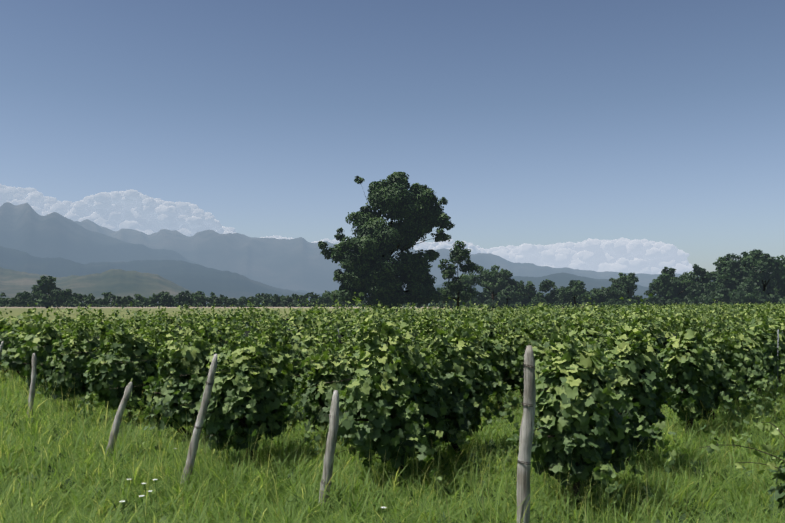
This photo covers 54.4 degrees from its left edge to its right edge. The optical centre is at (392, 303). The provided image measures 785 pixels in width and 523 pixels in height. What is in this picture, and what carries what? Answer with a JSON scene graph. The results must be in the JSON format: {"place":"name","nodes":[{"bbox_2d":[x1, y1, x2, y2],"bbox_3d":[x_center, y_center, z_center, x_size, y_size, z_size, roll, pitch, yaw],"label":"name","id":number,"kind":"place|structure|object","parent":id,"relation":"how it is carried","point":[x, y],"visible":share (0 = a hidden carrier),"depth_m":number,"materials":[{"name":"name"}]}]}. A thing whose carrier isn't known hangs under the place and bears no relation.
{"place":"outdoors","nodes":[
{"label":"outdoors","id":0,"kind":"place"},
{"bbox_2d":[0,184,235,236],"bbox_3d":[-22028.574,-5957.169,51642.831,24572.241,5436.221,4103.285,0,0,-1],"label":"cloud","id":1,"kind":"structure","parent":0,"point":[129,209],"depth_m":50293.88,"materials":[{"name":"white"}]},
{"bbox_2d":[0,202,321,293],"bbox_3d":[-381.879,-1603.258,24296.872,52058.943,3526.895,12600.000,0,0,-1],"label":"mountains","id":2,"kind":"structure","parent":0,"point":[26,227],"depth_m":21504.85,"materials":[{"name":"blue stone"}]},
{"bbox_2d":[0,267,428,303],"bbox_3d":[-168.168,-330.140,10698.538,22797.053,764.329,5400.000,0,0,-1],"label":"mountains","id":3,"kind":"structure","parent":0,"point":[115,282],"depth_m":9185.89,"materials":[{"name":"stone"}]},
{"bbox_2d":[260,235,293,238],"bbox_3d":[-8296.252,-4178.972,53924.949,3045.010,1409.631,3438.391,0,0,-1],"label":"cloud","id":4,"kind":"structure","parent":0,"point":[277,237],"depth_m":53315.99,"materials":[{"name":"white"}]},
{"bbox_2d":[0,306,563,324],"bbox_3d":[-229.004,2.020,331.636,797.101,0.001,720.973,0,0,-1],"label":"field","id":5,"kind":"structure","parent":0,"point":[16,312],"depth_m":190.50,"materials":[{"name":"green plant"}]},
{"bbox_2d":[31,275,71,307],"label":"tree","id":6,"kind":"object","parent":5,"relation":"on","point":[41,296],"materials":[{"name":"green plant"}]},
{"bbox_2d":[0,290,351,306],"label":"treeline","id":7,"kind":"object","parent":5,"relation":"on","point":[163,298],"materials":[{"name":"green plant"}]},
{"bbox_2d":[437,240,479,310],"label":"tree","id":8,"kind":"object","parent":5,"relation":"on","point":[459,253],"depth_m":148.82,"materials":[{"name":"green plant"}]},
{"bbox_2d":[404,265,649,308],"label":"treeline","id":9,"kind":"object","parent":5,"relation":"on","point":[515,292],"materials":[{"name":"green plant"}]},
{"bbox_2d":[628,249,784,307],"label":"treeline","id":10,"kind":"object","parent":5,"relation":"on","point":[701,290],"depth_m":199.83,"materials":[{"name":"green plant"}]},
{"bbox_2d":[0,307,564,307],"bbox_3d":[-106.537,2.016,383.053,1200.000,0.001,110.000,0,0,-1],"label":"fallow strip","id":11,"kind":"object","parent":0,"point":[189,307],"visible":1,"depth_m":375.98,"materials":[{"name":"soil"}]},
{"bbox_2d":[0,246,655,299],"bbox_3d":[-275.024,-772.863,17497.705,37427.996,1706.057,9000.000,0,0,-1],"label":"mountains","id":12,"kind":"structure","parent":0,"point":[192,277],"depth_m":15648.27,"materials":[{"name":"blue stone"}]},
{"bbox_2d":[47,214,698,292],"bbox_3d":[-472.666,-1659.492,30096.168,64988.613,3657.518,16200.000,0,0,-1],"label":"mountains","id":13,"kind":"structure","parent":0,"point":[300,263],"depth_m":26291.04,"materials":[{"name":"blue stone"}]},
{"bbox_2d":[318,171,454,312],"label":"oak tree","id":14,"kind":"object","parent":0,"point":[372,242],"depth_m":128.34,"materials":[{"name":"green plant"}]},
{"bbox_2d":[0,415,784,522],"bbox_3d":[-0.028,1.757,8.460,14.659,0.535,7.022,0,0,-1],"label":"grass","id":15,"kind":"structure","parent":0,"point":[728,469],"depth_m":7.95,"materials":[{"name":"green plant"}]},
{"bbox_2d":[0,370,784,430],"bbox_3d":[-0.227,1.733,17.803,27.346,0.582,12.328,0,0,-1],"label":"grass","id":16,"kind":"structure","parent":0,"point":[78,397],"depth_m":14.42,"materials":[{"name":"green plant"}]},
{"bbox_2d":[0,0,784,272],"label":"sky","id":17,"kind":"structure","parent":0,"point":[542,122],"materials":[{"name":"blue"}]},
{"bbox_2d":[0,292,784,504],"bbox_3d":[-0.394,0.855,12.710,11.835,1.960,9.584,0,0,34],"label":"vine leaves","id":18,"kind":"object","parent":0,"point":[617,371],"visible":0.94,"depth_m":8.79,"materials":[{"name":"green plant"}]},
{"bbox_2d":[1,304,784,406],"bbox_3d":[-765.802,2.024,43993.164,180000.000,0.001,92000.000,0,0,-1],"label":"ground","id":19,"kind":"structure","parent":0,"point":[207,306],"depth_m":19.91,"materials":[{"name":"green plant"}]},
{"bbox_2d":[0,341,3,356],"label":"post","id":20,"kind":"object","parent":19,"relation":"on","point":[1,345],"visible":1,"depth_m":16.04,"materials":[{"name":"grey wood"}]},
{"bbox_2d":[27,353,36,417],"bbox_3d":[-6.103,1.507,12.922,0.174,1.336,0.104,0,0,-1],"label":"post","id":21,"kind":"object","parent":19,"relation":"on","point":[33,379],"visible":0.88,"depth_m":12.89,"materials":[{"name":"grey wood"}]},
{"bbox_2d":[2,337,677,476],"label":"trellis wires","id":22,"kind":"object","parent":21,"relation":"on","point":[297,388],"visible":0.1,"depth_m":9.56,"materials":[{"name":"grey metal"}]},
{"bbox_2d":[105,382,132,456],"bbox_3d":[-3.389,1.567,9.326,0.426,1.224,0.103,0,0,-1],"label":"post","id":23,"kind":"object","parent":19,"relation":"on","point":[121,409],"visible":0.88,"depth_m":9.29,"materials":[{"name":"grey wood"}]},
{"bbox_2d":[181,354,217,486],"bbox_3d":[-2.020,1.349,7.862,0.434,1.661,0.085,0,0,-1],"label":"post","id":24,"kind":"object","parent":19,"relation":"on","point":[194,442],"visible":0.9,"depth_m":7.83,"materials":[{"name":"grey wood"}]},
{"bbox_2d":[122,458,385,522],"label":"flower stems","id":25,"kind":"object","parent":19,"relation":"on","point":[157,503],"visible":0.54,"depth_m":6.83,"materials":[{"name":"green plant"}]},
{"bbox_2d":[119,448,386,507],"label":"white flowers","id":26,"kind":"object","parent":25,"relation":"attached to","point":[157,479],"visible":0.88,"depth_m":6.56,"materials":[{"name":"white plant"}]},
{"bbox_2d":[318,390,338,507],"bbox_3d":[-0.595,1.489,7.053,0.211,1.372,0.103,0,0,7],"label":"post","id":27,"kind":"object","parent":19,"relation":"on","point":[331,441],"visible":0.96,"depth_m":7.03,"materials":[{"name":"grey wood"}]},
{"bbox_2d":[0,367,784,522],"bbox_3d":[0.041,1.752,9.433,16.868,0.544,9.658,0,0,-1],"label":"long grass","id":28,"kind":"structure","parent":19,"relation":"on","point":[497,498],"depth_m":7.65,"materials":[{"name":"green plant"}]},
{"bbox_2d":[0,402,784,522],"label":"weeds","id":29,"kind":"object","parent":19,"relation":"on","point":[411,493],"depth_m":7.98,"materials":[{"name":"green plant"}]},
{"bbox_2d":[330,294,650,306],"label":"treeline","id":30,"kind":"object","parent":19,"relation":"on","point":[364,301],"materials":[{"name":"green plant"}]},
{"bbox_2d":[517,346,535,522],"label":"post","id":31,"kind":"object","parent":19,"relation":"on","point":[525,445],"visible":1,"depth_m":6.02,"materials":[{"name":"grey wood"}]},
{"bbox_2d":[338,320,778,386],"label":"metal stakes","id":32,"kind":"object","parent":19,"relation":"on","point":[777,351],"depth_m":16.33,"materials":[{"name":"grey metal"}]},
{"bbox_2d":[407,300,784,316],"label":"vine leaves","id":33,"kind":"object","parent":19,"relation":"on","point":[657,307],"visible":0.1,"depth_m":45.80,"materials":[{"name":"green plant"}]},
{"bbox_2d":[677,302,784,306],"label":"vine leaves","id":34,"kind":"object","parent":19,"relation":"on","point":[740,304],"depth_m":99.66,"materials":[{"name":"green plant"}]},
{"bbox_2d":[701,416,784,522],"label":"grapevine","id":35,"kind":"object","parent":19,"relation":"on","point":[778,490],"visible":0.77,"depth_m":6.70,"materials":[{"name":"green plant"}]},
{"bbox_2d":[5,316,783,507],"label":"vine","id":36,"kind":"object","parent":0,"point":[576,486],"depth_m":12.12,"materials":[{"name":"plant"}]},
{"bbox_2d":[311,239,486,253],"bbox_3d":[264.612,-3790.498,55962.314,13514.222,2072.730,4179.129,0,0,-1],"label":"cloud","id":37,"kind":"structure","parent":0,"point":[446,244],"depth_m":55027.44,"materials":[{"name":"white"}]},
{"bbox_2d":[484,238,692,274],"bbox_3d":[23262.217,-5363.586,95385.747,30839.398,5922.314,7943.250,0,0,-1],"label":"cloud","id":38,"kind":"structure","parent":0,"point":[635,256],"depth_m":92701.16,"materials":[{"name":"white"}]}
]}

